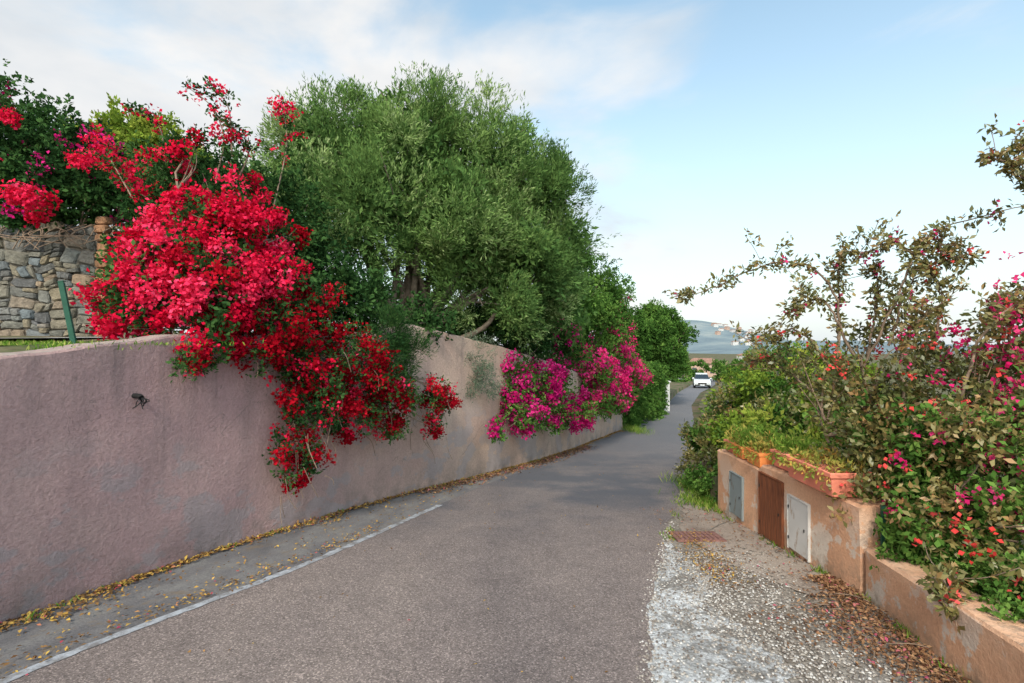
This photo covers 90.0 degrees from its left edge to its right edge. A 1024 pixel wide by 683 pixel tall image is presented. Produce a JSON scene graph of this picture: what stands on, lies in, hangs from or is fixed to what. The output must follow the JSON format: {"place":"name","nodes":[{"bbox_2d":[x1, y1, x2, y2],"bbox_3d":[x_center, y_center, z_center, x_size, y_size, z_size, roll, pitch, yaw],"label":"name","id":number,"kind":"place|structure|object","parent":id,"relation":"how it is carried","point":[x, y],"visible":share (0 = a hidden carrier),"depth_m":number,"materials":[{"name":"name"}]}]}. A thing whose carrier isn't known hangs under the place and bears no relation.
{"place":"outdoors","nodes":[
{"label":"outdoors","id":0,"kind":"place"},
{"bbox_2d":[51,337,105,337],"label":"garden path","id":1,"kind":"structure","parent":0,"point":[77,337],"depth_m":6.05,"materials":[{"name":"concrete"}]},
{"bbox_2d":[7,378,717,682],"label":"asphalt road","id":2,"kind":"structure","parent":0,"point":[532,566],"depth_m":3.88,"materials":[{"name":"grey asphalt"}]},
{"bbox_2d":[0,505,441,682],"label":"road edge line","id":3,"kind":"object","parent":2,"relation":"on","point":[18,674],"visible":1,"depth_m":3.69,"materials":[{"name":"paint"}]},
{"bbox_2d":[0,433,617,678],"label":"road gutter","id":4,"kind":"object","parent":2,"relation":"on","point":[199,572],"visible":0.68,"depth_m":4.38,"materials":[{"name":"concrete"}]},
{"bbox_2d":[692,373,711,387],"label":"parked car","id":5,"kind":"object","parent":2,"relation":"on","point":[701,379],"visible":0.98,"depth_m":58.67,"materials":[{"name":"paint"}]},
{"bbox_2d":[0,332,1023,612],"bbox_3d":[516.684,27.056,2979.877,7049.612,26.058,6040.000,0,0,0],"label":"ground","id":6,"kind":"structure","parent":0,"point":[680,386],"depth_m":41.86,"materials":[{"name":"soil"}]},
{"bbox_2d":[0,217,112,336],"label":"stone wall","id":7,"kind":"structure","parent":6,"relation":"on","point":[49,260],"depth_m":7.96,"materials":[{"name":"grey stone"}]},
{"bbox_2d":[0,226,119,338],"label":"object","id":8,"kind":"object","parent":6,"relation":"on","point":[74,248],"visible":0.16,"depth_m":8.02,"materials":[{"name":"grey stone"}]},
{"bbox_2d":[57,280,76,343],"bbox_3d":[-3.728,-0.182,4.319,0.050,0.669,0.045,-12,0,0],"label":"green fence post","id":9,"kind":"object","parent":6,"relation":"on","point":[67,312],"visible":0.73,"depth_m":4.30,"materials":[{"name":"metal"}]},
{"bbox_2d":[0,58,184,329],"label":"ivy bougainvillea hedge","id":10,"kind":"object","parent":6,"relation":"on","point":[47,178],"visible":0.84,"depth_m":7.91,"materials":[{"name":"green plant"}]},
{"bbox_2d":[59,92,217,231],"bbox_3d":[-10.400,-3.323,14.173,4.545,6.501,3.334,0,0,0],"label":"carob tree","id":11,"kind":"object","parent":6,"relation":"on","point":[122,130],"visible":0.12,"depth_m":13.27,"materials":[{"name":"green plant"}]},
{"bbox_2d":[68,75,462,524],"bbox_3d":[-2.932,-0.726,6.274,5.319,5.420,3.503,0,0,-17],"label":"red bougainvillea","id":12,"kind":"object","parent":6,"relation":"on","point":[158,279],"visible":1,"depth_m":5.70,"materials":[{"name":"red flower petals"},{"name":"green leaf"},{"name":"twig bark"}]},
{"bbox_2d":[0,322,622,624],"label":"stucco wall","id":13,"kind":"structure","parent":6,"relation":"on","point":[103,482],"depth_m":4.66,"materials":[{"name":"paint"}]},
{"bbox_2d":[131,393,149,408],"bbox_3d":[-3.215,0.510,4.376,0.223,0.134,0.113,0,-1,28],"label":"rubber toy spider","id":14,"kind":"object","parent":13,"relation":"attached to","point":[138,396],"visible":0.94,"depth_m":4.36,"materials":[{"name":"black rubber"}]},
{"bbox_2d":[85,119,585,372],"bbox_3d":[-1.975,-1.257,10.214,10.107,4.539,4.802,0,-1,-42],"label":"dark shrub","id":15,"kind":"object","parent":6,"relation":"on","point":[368,292],"visible":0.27,"depth_m":7.57,"materials":[{"name":"green plant"}]},
{"bbox_2d":[353,301,438,408],"bbox_3d":[-1.692,0.147,7.368,1.265,1.622,1.120,0,0,0],"label":"juniper bush","id":16,"kind":"object","parent":6,"relation":"on","point":[398,325],"visible":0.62,"depth_m":7.32,"materials":[{"name":"green plant"}]},
{"bbox_2d":[221,59,621,356],"bbox_3d":[-1.819,-2.611,10.722,7.992,5.913,5.488,0,-1,-36],"label":"olive tree","id":17,"kind":"object","parent":6,"relation":"on","point":[420,199],"visible":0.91,"depth_m":9.51,"materials":[{"name":"green plant"}]},
{"bbox_2d":[0,339,969,682],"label":"grass","id":18,"kind":"structure","parent":6,"relation":"on","point":[696,499],"depth_m":5.35,"materials":[{"name":"green plant"}]},
{"bbox_2d":[462,328,509,403],"bbox_3d":[-0.618,0.453,9.776,1.204,1.439,1.162,0,0,0],"label":"grey rosemary bush","id":19,"kind":"object","parent":6,"relation":"on","point":[482,372],"visible":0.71,"depth_m":9.58,"materials":[{"name":"green plant"}]},
{"bbox_2d":[485,315,655,443],"bbox_3d":[2.536,0.952,16.229,2.310,3.447,14.784,0,-1,25],"label":"magenta bougainvillea","id":20,"kind":"object","parent":6,"relation":"on","point":[615,381],"visible":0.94,"depth_m":12.82,"materials":[{"name":"pink plant"}]},
{"bbox_2d":[553,251,638,371],"bbox_3d":[2.873,-0.888,18.179,3.222,4.899,10.150,0,-1,29],"label":"broadleaf tree","id":21,"kind":"object","parent":6,"relation":"on","point":[612,320],"visible":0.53,"depth_m":17.52,"materials":[{"name":"green plant"}]},
{"bbox_2d":[619,351,671,427],"bbox_3d":[6.302,2.560,25.861,2.259,4.360,11.264,0,-1,25],"label":"clipped hedge","id":22,"kind":"object","parent":6,"relation":"on","point":[649,404],"visible":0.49,"depth_m":26.23,"materials":[{"name":"green plant"}]},
{"bbox_2d":[553,357,742,381],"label":"distant trees","id":23,"kind":"object","parent":6,"relation":"on","point":[718,368],"visible":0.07,"depth_m":83.14,"materials":[{"name":"green plant"}]},
{"bbox_2d":[625,297,699,398],"bbox_3d":[11.287,0.570,37.996,5.639,7.260,15.860,0,-1,29],"label":"oak tree","id":24,"kind":"object","parent":6,"relation":"on","point":[663,333],"visible":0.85,"depth_m":34.07,"materials":[{"name":"green plant"}]},
{"bbox_2d":[678,459,717,501],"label":"roadside weeds","id":25,"kind":"object","parent":6,"relation":"on","point":[703,483],"visible":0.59,"depth_m":7.53,"materials":[{"name":"green plant"}]},
{"bbox_2d":[691,364,715,376],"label":"walls","id":26,"kind":"structure","parent":6,"relation":"on","point":[709,374],"depth_m":121.27,"materials":[{"name":"beige paint"}]},
{"bbox_2d":[690,358,714,363],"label":"roof","id":27,"kind":"structure","parent":26,"relation":"on","point":[708,360],"depth_m":123.60,"materials":[{"name":"tile"}]},
{"bbox_2d":[646,542,799,682],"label":"concrete patch","id":28,"kind":"object","parent":6,"relation":"on","point":[712,658],"visible":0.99,"depth_m":3.24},
{"bbox_2d":[672,376,800,478],"bbox_3d":[3.660,1.563,8.859,1.895,1.864,2.443,0,0,0],"label":"bronze shrub","id":29,"kind":"object","parent":6,"relation":"on","point":[690,455],"visible":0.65,"depth_m":8.69,"materials":[{"name":"green plant"}]},
{"bbox_2d":[679,505,865,595],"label":"concrete footpath","id":30,"kind":"structure","parent":6,"relation":"on","point":[725,528],"depth_m":5.12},
{"bbox_2d":[668,531,726,541],"bbox_3d":[2.020,2.130,5.603,0.520,0.027,0.360,0,-6,0],"label":"drain cover","id":31,"kind":"object","parent":30,"relation":"on","point":[709,537],"visible":0.98,"depth_m":5.54,"materials":[{"name":"metal"}]},
{"bbox_2d":[681,335,883,466],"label":"roadside shrubs","id":32,"kind":"object","parent":6,"relation":"on","point":[748,379],"visible":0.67,"depth_m":8.78,"materials":[{"name":"green plant"}]},
{"bbox_2d":[664,488,967,682],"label":"gravel shoulder","id":33,"kind":"object","parent":6,"relation":"on","point":[823,643],"visible":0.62,"depth_m":3.47},
{"bbox_2d":[0,430,971,682],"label":"fallen leaves","id":34,"kind":"object","parent":33,"relation":"on","point":[830,580],"visible":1,"depth_m":3.78,"materials":[{"name":"brown plant"}]},
{"bbox_2d":[634,521,927,682],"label":"gravel","id":35,"kind":"structure","parent":33,"relation":"on","point":[782,635],"depth_m":3.48,"materials":[{"name":"grey gravel"}]},
{"bbox_2d":[718,449,925,593],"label":"utility wall","id":36,"kind":"structure","parent":6,"relation":"on","point":[838,548],"depth_m":4.50,"materials":[{"name":"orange paint"}]},
{"bbox_2d":[717,423,751,452],"bbox_3d":[2.902,1.238,6.631,0.413,0.415,0.378,0,0,0],"label":"terracotta planter","id":37,"kind":"object","parent":36,"relation":"on","point":[728,441],"visible":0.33,"depth_m":6.63,"materials":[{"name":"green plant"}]},
{"bbox_2d":[729,470,743,521],"bbox_3d":[2.736,1.875,6.245,0.037,0.522,0.354,0,0,0],"label":"grey utility hatch","id":38,"kind":"object","parent":36,"relation":"attached to","point":[736,494],"visible":1,"depth_m":6.22,"materials":[{"name":"paint"}]},
{"bbox_2d":[724,423,763,458],"bbox_3d":[2.829,1.199,6.292,0.465,0.436,0.469,0,0,1],"label":"terracotta planter","id":39,"kind":"object","parent":36,"relation":"on","point":[736,445],"visible":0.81,"depth_m":6.23,"materials":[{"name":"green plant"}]},
{"bbox_2d":[736,430,777,467],"bbox_3d":[2.830,1.215,5.849,0.414,0.396,0.461,0,0,1],"label":"terracotta planter","id":40,"kind":"object","parent":36,"relation":"on","point":[755,454],"visible":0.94,"depth_m":5.80,"materials":[{"name":"orange ceramic"}]},
{"bbox_2d":[759,473,764,535],"bbox_3d":[2.740,1.776,5.588,0.026,0.660,0.111,0,0,0],"label":"plank","id":41,"kind":"object","parent":36,"relation":"attached to","point":[762,500],"visible":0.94,"depth_m":5.57,"materials":[{"name":"brown wood"}]},
{"bbox_2d":[765,476,769,539],"bbox_3d":[2.740,1.775,5.473,0.026,0.660,0.111,0,0,0],"label":"plank","id":42,"kind":"object","parent":36,"relation":"attached to","point":[767,507],"visible":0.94,"depth_m":5.46,"materials":[{"name":"brown wood"}]},
{"bbox_2d":[758,471,783,548],"bbox_3d":[2.738,1.774,5.416,0.032,0.692,0.494,0,0,0],"label":"door frame","id":43,"kind":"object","parent":36,"relation":"attached to","point":[782,509],"depth_m":5.17,"materials":[{"name":"brown wood"}]},
{"bbox_2d":[770,478,775,544],"bbox_3d":[2.740,1.774,5.358,0.026,0.660,0.111,0,0,0],"label":"plank","id":44,"kind":"object","parent":36,"relation":"attached to","point":[772,510],"visible":0.87,"depth_m":5.35,"materials":[{"name":"brown wood"}]},
{"bbox_2d":[776,481,780,546],"bbox_3d":[2.740,1.773,5.243,0.026,0.660,0.111,0,0,0],"label":"plank","id":45,"kind":"object","parent":36,"relation":"attached to","point":[778,510],"visible":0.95,"depth_m":5.24,"materials":[{"name":"brown wood"}]},
{"bbox_2d":[739,415,842,455],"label":"succulent plants","id":46,"kind":"object","parent":36,"relation":"on","point":[759,430],"visible":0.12,"depth_m":6.15,"materials":[{"name":"green plant"}]},
{"bbox_2d":[765,430,819,470],"bbox_3d":[2.887,1.130,5.309,0.422,0.398,0.545,0,0,-2],"label":"terracotta planter","id":47,"kind":"object","parent":36,"relation":"on","point":[780,451],"visible":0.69,"depth_m":5.35,"materials":[{"name":"green plant"}]},
{"bbox_2d":[787,494,810,562],"bbox_3d":[2.736,1.769,4.891,0.037,0.532,0.364,0,0,0],"label":"white utility hatch","id":48,"kind":"object","parent":36,"relation":"attached to","point":[798,525],"visible":1,"depth_m":4.86,"materials":[{"name":"paint"}]},
{"bbox_2d":[777,445,876,496],"bbox_3d":[2.784,1.131,4.626,0.530,0.343,0.831,0,0,1],"label":"terracotta planter","id":49,"kind":"object","parent":36,"relation":"on","point":[803,467],"visible":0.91,"depth_m":4.48,"materials":[{"name":"orange ceramic"}]},
{"bbox_2d":[662,113,1023,634],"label":"pink bougainvillea bush","id":50,"kind":"object","parent":6,"relation":"on","point":[914,469],"visible":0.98,"depth_m":4.08,"materials":[{"name":"green plant"}]},
{"bbox_2d":[777,585,957,682],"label":"dead twigs","id":51,"kind":"object","parent":6,"relation":"on","point":[858,597],"visible":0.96,"depth_m":3.36,"materials":[{"name":"brown wood"}]},
{"bbox_2d":[880,504,885,547],"bbox_3d":[2.880,1.513,3.983,0.035,0.480,0.036,0,0,0],"label":"metal fence post","id":52,"kind":"object","parent":6,"relation":"on","point":[882,538],"visible":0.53,"depth_m":3.97,"materials":[{"name":"green metal"}]},
{"bbox_2d":[865,548,1023,682],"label":"garden wall","id":53,"kind":"structure","parent":6,"relation":"on","point":[985,647],"depth_m":2.98,"materials":[{"name":"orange paint"}]},
{"bbox_2d":[869,517,1023,623],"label":"ground cover plant","id":54,"kind":"object","parent":6,"relation":"on","point":[990,592],"visible":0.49,"depth_m":3.21,"materials":[{"name":"green plant"}]},
{"bbox_2d":[0,0,1023,344],"label":"sky","id":55,"kind":"structure","parent":0,"point":[697,124],"materials":[{"name":"blue"}]},
{"bbox_2d":[664,383,669,410],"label":"pier","id":56,"kind":"structure","parent":0,"point":[668,398],"depth_m":31.77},
{"bbox_2d":[680,320,992,353],"bbox_3d":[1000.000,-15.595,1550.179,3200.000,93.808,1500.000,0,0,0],"label":"distant hill","id":57,"kind":"structure","parent":0,"point":[710,341],"depth_m":1117.39,"materials":[{"name":"blue"}]}
]}

